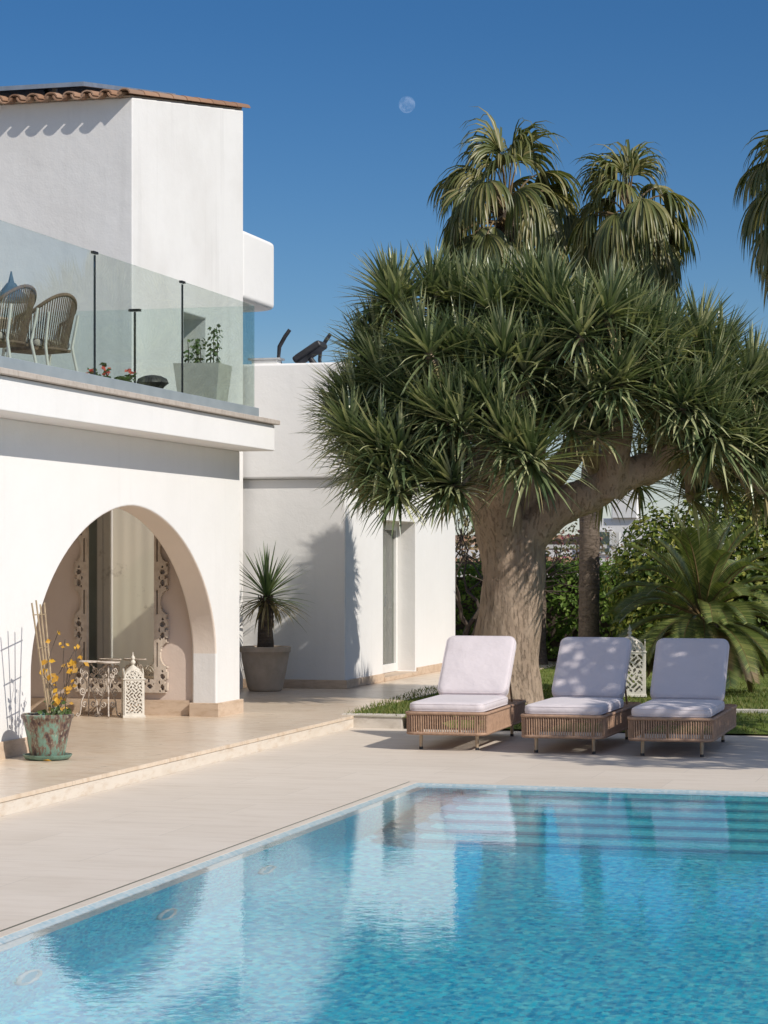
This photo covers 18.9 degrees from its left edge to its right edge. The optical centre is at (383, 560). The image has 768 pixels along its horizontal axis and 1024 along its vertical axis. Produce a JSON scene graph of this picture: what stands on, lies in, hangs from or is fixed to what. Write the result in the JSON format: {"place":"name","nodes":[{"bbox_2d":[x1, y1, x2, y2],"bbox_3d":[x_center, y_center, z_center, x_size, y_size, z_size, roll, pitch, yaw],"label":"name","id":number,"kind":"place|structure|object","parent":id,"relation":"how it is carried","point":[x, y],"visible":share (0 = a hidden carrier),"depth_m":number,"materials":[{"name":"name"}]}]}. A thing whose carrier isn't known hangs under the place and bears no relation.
{"place":"outdoors","nodes":[
{"label":"outdoors","id":0,"kind":"place"},
{"bbox_2d":[0,661,556,802],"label":"terrace","id":1,"kind":"structure","parent":0,"point":[102,746],"depth_m":20.01,"materials":[{"name":"stone"}]},
{"bbox_2d":[21,600,88,760],"bbox_3d":[-2.467,0.885,17.186,0.486,1.189,0.442,0,0,15],"label":"green pot","id":2,"kind":"object","parent":1,"relation":"on","point":[47,730],"visible":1,"depth_m":17.10,"materials":[{"name":"ceramic"}]},
{"bbox_2d":[76,660,101,716],"bbox_3d":[-2.816,1.218,21.993,0.254,0.531,0.259,0,0,-9],"label":"scroll stand","id":3,"kind":"object","parent":1,"relation":"on","point":[85,675],"visible":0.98,"depth_m":21.94,"materials":[{"name":"metal"}]},
{"bbox_2d":[95,661,120,717],"bbox_3d":[-2.610,1.218,21.821,0.254,0.531,0.259,0,0,-9],"label":"scroll stand","id":4,"kind":"object","parent":1,"relation":"on","point":[110,676],"visible":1,"depth_m":21.86,"materials":[{"name":"metal"}]},
{"bbox_2d":[120,653,144,717],"bbox_3d":[-2.377,1.171,21.826,0.214,0.619,0.214,0,0,-13],"label":"pierced lantern","id":5,"kind":"object","parent":1,"relation":"on","point":[132,673],"visible":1,"depth_m":21.74,"materials":[{"name":"white metal"}]},
{"bbox_2d":[240,541,312,691],"bbox_3d":[-1.337,0.614,26.290,1.148,1.732,1.125,0,0,15],"label":"potted yucca","id":6,"kind":"object","parent":1,"relation":"on","point":[265,660],"visible":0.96,"depth_m":26.12,"materials":[{"name":"green plant"}]},
{"bbox_2d":[0,786,767,1023],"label":"pool water","id":7,"kind":"structure","parent":0,"point":[446,905],"depth_m":10.16,"materials":[{"name":"blue liquid"}]},
{"bbox_2d":[0,728,767,937],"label":"pool deck","id":8,"kind":"structure","parent":0,"point":[56,856],"depth_m":16.21,"materials":[{"name":"stone"}]},
{"bbox_2d":[0,719,352,816],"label":"terrace base","id":9,"kind":"object","parent":8,"relation":"on","point":[60,795],"visible":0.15,"depth_m":17.06,"materials":[{"name":"stone"}]},
{"bbox_2d":[0,88,279,759],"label":"villa","id":10,"kind":"object","parent":9,"relation":"on","point":[150,181],"visible":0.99,"depth_m":23.51,"materials":[{"name":"white paint"}]},
{"bbox_2d":[0,317,20,328],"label":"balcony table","id":11,"kind":"object","parent":10,"relation":"on","point":[6,322],"visible":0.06,"depth_m":20.03,"materials":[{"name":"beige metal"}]},
{"bbox_2d":[0,271,26,312],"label":"table lantern","id":12,"kind":"object","parent":11,"relation":"on","point":[10,285],"visible":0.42,"depth_m":20.41,"materials":[{"name":"teal metal"}]},
{"bbox_2d":[0,284,38,362],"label":"rope chair","id":13,"kind":"object","parent":10,"relation":"on","point":[8,339],"visible":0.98,"depth_m":18.46,"materials":[{"name":"beige metal"}]},
{"bbox_2d":[5,293,79,371],"bbox_3d":[-2.828,-1.791,19.185,0.555,0.845,0.526,0,0,37],"label":"rope chair","id":14,"kind":"object","parent":10,"relation":"on","point":[46,346],"visible":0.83,"depth_m":19.05,"materials":[{"name":"beige metal"}]},
{"bbox_2d":[0,81,174,96],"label":"solar panel","id":15,"kind":"object","parent":10,"relation":"attached to","point":[44,89],"visible":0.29,"depth_m":23.97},
{"bbox_2d":[87,362,136,382],"bbox_3d":[-2.311,-1.519,19.510,0.393,0.294,0.515,0,0,15],"label":"flower bowl","id":16,"kind":"object","parent":10,"relation":"on","point":[128,377],"visible":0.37,"depth_m":19.46,"materials":[{"name":"red ceramic"}]},
{"bbox_2d":[74,508,168,692],"bbox_3d":[-2.527,0.154,22.170,0.960,2.212,0.045,0,0,15],"label":"mirror","id":17,"kind":"object","parent":10,"relation":"attached to","point":[121,589],"visible":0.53,"depth_m":22.17,"materials":[{"name":"beige mirror"}]},
{"bbox_2d":[0,242,258,415],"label":"glass balustrade","id":18,"kind":"object","parent":10,"relation":"on","point":[47,370],"visible":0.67,"depth_m":19.13,"materials":[{"name":"clear"}]},
{"bbox_2d":[136,375,168,388],"bbox_3d":[-2.043,-1.507,20.356,0.297,0.270,0.282,0,0,15],"label":"shell bowl","id":19,"kind":"object","parent":10,"relation":"on","point":[157,381],"visible":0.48,"depth_m":20.26,"materials":[{"name":"grey metal"}]},
{"bbox_2d":[173,324,231,401],"bbox_3d":[-1.719,-1.814,21.885,0.450,0.884,0.450,0,0,12],"label":"square planter","id":20,"kind":"object","parent":10,"relation":"on","point":[210,379],"visible":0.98,"depth_m":21.71,"materials":[{"name":"concrete"}]},
{"bbox_2d":[243,362,454,688],"bbox_3d":[-1.669,-0.350,29.834,4.070,3.900,5.555,0,0,15],"label":"annex","id":21,"kind":"object","parent":9,"relation":"on","point":[382,608],"visible":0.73,"depth_m":26.92,"materials":[{"name":"white paint"}]},
{"bbox_2d":[248,357,284,363],"bbox_3d":[-1.380,-2.337,27.037,0.400,0.075,0.180,0,0,15],"label":"roof vent","id":22,"kind":"object","parent":21,"relation":"on","point":[266,360],"visible":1,"depth_m":26.96,"materials":[{"name":"white metal"}]},
{"bbox_2d":[277,329,331,363],"bbox_3d":[-0.747,-2.067,27.725,1.400,1.414,0.649,0,0,15],"label":"exercise machine","id":23,"kind":"object","parent":21,"relation":"on","point":[310,352],"visible":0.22,"depth_m":27.64,"materials":[{"name":"black plastic"}]},
{"bbox_2d":[383,522,397,672],"bbox_3d":[-0.098,0.438,29.154,0.246,1.975,1.600,0,0,15],"label":"glass door","id":24,"kind":"structure","parent":21,"relation":"in","point":[391,667],"depth_m":29.84,"materials":[{"name":"white"}]},
{"bbox_2d":[405,636,525,749],"bbox_3d":[0.741,1.139,20.322,0.724,0.920,1.924,0,0,14],"label":"sun lounger","id":25,"kind":"object","parent":8,"relation":"on","point":[475,677],"visible":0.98,"depth_m":20.48,"materials":[{"name":"white fabric"}]},
{"bbox_2d":[520,637,640,753],"bbox_3d":[1.724,1.139,19.950,0.724,0.920,1.924,0,0,16],"label":"sun lounger","id":26,"kind":"object","parent":8,"relation":"on","point":[590,679],"visible":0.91,"depth_m":20.09,"materials":[{"name":"white fabric"}]},
{"bbox_2d":[627,638,736,756],"bbox_3d":[2.558,1.139,19.639,0.724,0.920,1.924,0,0,14],"label":"sun lounger","id":27,"kind":"object","parent":8,"relation":"on","point":[688,682],"visible":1,"depth_m":19.81,"materials":[{"name":"white fabric"}]},
{"bbox_2d":[0,0,767,931],"label":"sky","id":28,"kind":"structure","parent":0,"point":[358,109],"materials":[{"name":"blue"}]},
{"bbox_2d":[344,663,767,733],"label":"lawn","id":29,"kind":"structure","parent":0,"point":[758,726],"depth_m":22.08,"materials":[{"name":"green plant"}]},
{"bbox_2d":[456,511,482,575],"bbox_3d":[1.636,0.223,35.448,1.183,2.582,1.162,0,0,-15],"label":"dry shrub","id":30,"kind":"object","parent":29,"relation":"on","point":[470,540],"visible":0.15,"depth_m":35.36,"materials":[{"name":"brown plant"}]},
{"bbox_2d":[427,106,587,664],"bbox_3d":[1.833,-2.507,32.976,2.432,8.021,2.326,0,0,-11],"label":"fan palm","id":31,"kind":"object","parent":29,"relation":"on","point":[537,210],"visible":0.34,"depth_m":32.59,"materials":[{"name":"green plant"}]},
{"bbox_2d":[455,515,578,635],"bbox_3d":[1.446,0.393,32.794,2.710,2.296,2.286,0,0,15],"label":"shrub","id":32,"kind":"object","parent":29,"relation":"on","point":[467,624],"visible":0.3,"depth_m":33.06,"materials":[{"name":"green plant"}]},
{"bbox_2d":[295,231,767,704],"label":"dragon tree","id":33,"kind":"object","parent":29,"relation":"on","point":[437,392],"visible":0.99,"depth_m":22.84,"materials":[{"name":"green plant"}]},
{"bbox_2d":[546,520,622,576],"bbox_3d":[2.849,0.428,35.520,1.661,2.162,1.188,0,0,15],"label":"flowering shrub","id":34,"kind":"object","parent":29,"relation":"on","point":[555,548],"visible":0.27,"depth_m":35.45,"materials":[{"name":"green plant"}]},
{"bbox_2d":[455,554,766,660],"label":"hedge","id":35,"kind":"object","parent":29,"relation":"on","point":[562,618],"visible":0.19,"depth_m":33.82,"materials":[{"name":"green plant"}]},
{"bbox_2d":[624,624,646,696],"bbox_3d":[2.688,1.085,25.233,0.364,0.790,0.364,0,0,5],"label":"garden lantern","id":36,"kind":"object","parent":29,"relation":"on","point":[638,647],"visible":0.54,"depth_m":25.06,"materials":[{"name":"white metal"}]},
{"bbox_2d":[566,139,706,636],"bbox_3d":[3.481,-2.214,32.009,1.973,7.440,1.982,0,0,15],"label":"fan palm","id":37,"kind":"object","parent":29,"relation":"on","point":[649,231],"visible":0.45,"depth_m":31.85,"materials":[{"name":"green plant"}]},
{"bbox_2d":[600,485,767,672],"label":"hibiscus shrub","id":38,"kind":"object","parent":29,"relation":"on","point":[637,558],"visible":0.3,"depth_m":31.06,"materials":[{"name":"green plant"}]},
{"bbox_2d":[602,507,767,691],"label":"sago palm","id":39,"kind":"object","parent":29,"relation":"on","point":[711,579],"visible":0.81,"depth_m":25.60,"materials":[{"name":"green plant"}]},
{"bbox_2d":[732,130,767,305],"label":"fan palm","id":40,"kind":"object","parent":29,"relation":"on","point":[755,221],"visible":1,"depth_m":30.19,"materials":[{"name":"green plant"}]},
{"bbox_2d":[455,490,694,571],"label":"neighbour house","id":41,"kind":"structure","parent":0,"point":[614,523],"depth_m":51.35,"materials":[{"name":"white paint"}]},
{"bbox_2d":[599,530,611,553],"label":"window","id":42,"kind":"structure","parent":41,"relation":"in","point":[606,539],"depth_m":51.35,"materials":[{"name":"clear glass"}]},
{"bbox_2d":[406,723,767,735],"bbox_3d":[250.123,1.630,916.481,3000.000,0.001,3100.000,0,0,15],"label":"ground","id":43,"kind":"structure","parent":0,"point":[597,732],"depth_m":21.91,"materials":[{"name":"beige stone"}]},
{"bbox_2d":[341,713,405,728],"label":"kerb","id":44,"kind":"structure","parent":43,"relation":"on","point":[377,720],"depth_m":22.05,"materials":[{"name":"stone"}]},
{"bbox_2d":[455,532,761,576],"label":"garden wall","id":45,"kind":"structure","parent":43,"relation":"on","point":[618,536],"depth_m":36.32,"materials":[{"name":"white paint"}]},
{"bbox_2d":[736,709,767,713],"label":"edging kerb","id":46,"kind":"structure","parent":43,"relation":"on","point":[753,710],"depth_m":22.60,"materials":[{"name":"stone"}]},
{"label":"pool basin","id":47,"kind":"structure","parent":0,"visible":0},
{"bbox_2d":[0,783,767,944],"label":"pool edge","id":48,"kind":"object","parent":47,"relation":"on","point":[52,921],"visible":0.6,"depth_m":13.30,"materials":[{"name":"stone"}]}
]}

